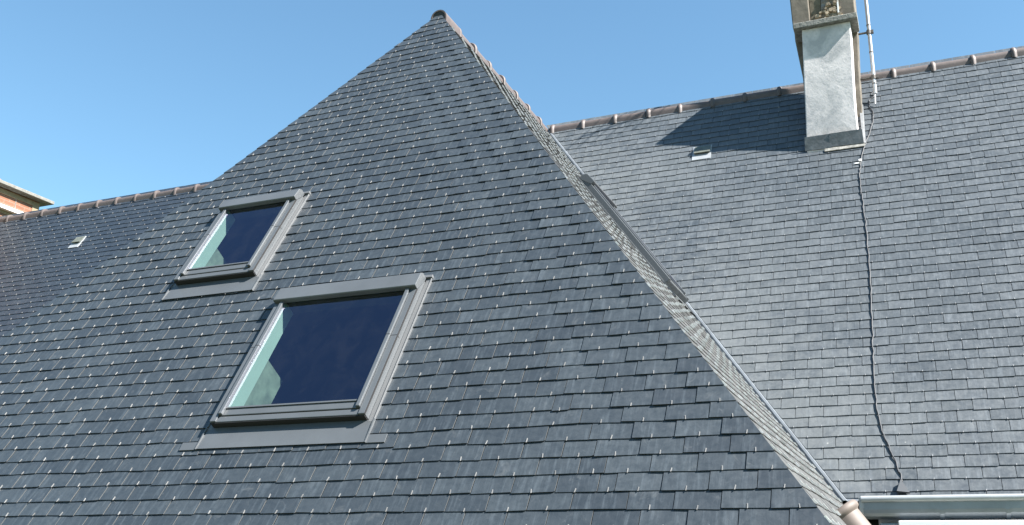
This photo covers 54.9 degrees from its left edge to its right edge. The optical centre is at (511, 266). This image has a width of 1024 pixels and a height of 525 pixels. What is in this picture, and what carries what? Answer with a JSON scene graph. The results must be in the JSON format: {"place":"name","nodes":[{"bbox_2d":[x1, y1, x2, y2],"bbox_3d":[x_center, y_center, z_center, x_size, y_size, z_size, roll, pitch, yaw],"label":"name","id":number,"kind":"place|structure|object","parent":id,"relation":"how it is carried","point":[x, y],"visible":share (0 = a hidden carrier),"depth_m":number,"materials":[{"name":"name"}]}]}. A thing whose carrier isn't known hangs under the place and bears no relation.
{"place":"outdoors","nodes":[
{"label":"outdoors","id":0,"kind":"place"},
{"bbox_2d":[0,0,1023,209],"label":"sky","id":1,"kind":"structure","parent":0,"point":[100,99],"materials":[{"name":"blue"}]},
{"label":"ground","id":2,"kind":"structure","parent":0,"visible":0},
{"bbox_2d":[0,0,1023,524],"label":"slate roofed house","id":3,"kind":"structure","parent":2,"relation":"on","point":[434,270],"depth_m":7.79,"materials":[{"name":"stone"}]},
{"bbox_2d":[161,189,310,300],"bbox_3d":[-2.252,-0.182,8.122,0.880,1.049,0.670,-6,-18,22],"label":"roof window","id":4,"kind":"structure","parent":3,"relation":"in","point":[205,272],"depth_m":8.03,"materials":[{"name":"metal"}]},
{"bbox_2d":[179,273,433,450],"bbox_3d":[-1.289,0.618,6.591,1.515,1.257,0.802,-6,-18,22],"label":"roof window","id":5,"kind":"structure","parent":3,"relation":"in","point":[245,416],"depth_m":6.39,"materials":[{"name":"metal"}]},
{"bbox_2d":[575,174,693,313],"bbox_3d":[1.210,-0.196,9.603,0.954,1.341,0.870,-6,-18,22],"label":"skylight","id":6,"kind":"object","parent":3,"relation":"in","point":[590,185],"depth_m":9.35,"materials":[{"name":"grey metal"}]},
{"bbox_2d":[858,0,878,103],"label":"antenna mast","id":7,"kind":"object","parent":3,"relation":"attached to","point":[874,76],"visible":1,"depth_m":11.36,"materials":[{"name":"metal"}]},
{"bbox_2d":[854,92,909,494],"bbox_3d":[3.460,-0.162,9.412,0.274,4.777,3.047,-6,-18,22],"label":"roof cable","id":8,"kind":"object","parent":3,"relation":"attached to","point":[902,488],"visible":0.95,"depth_m":8.67,"materials":[{"name":"black rubber"}]}
]}

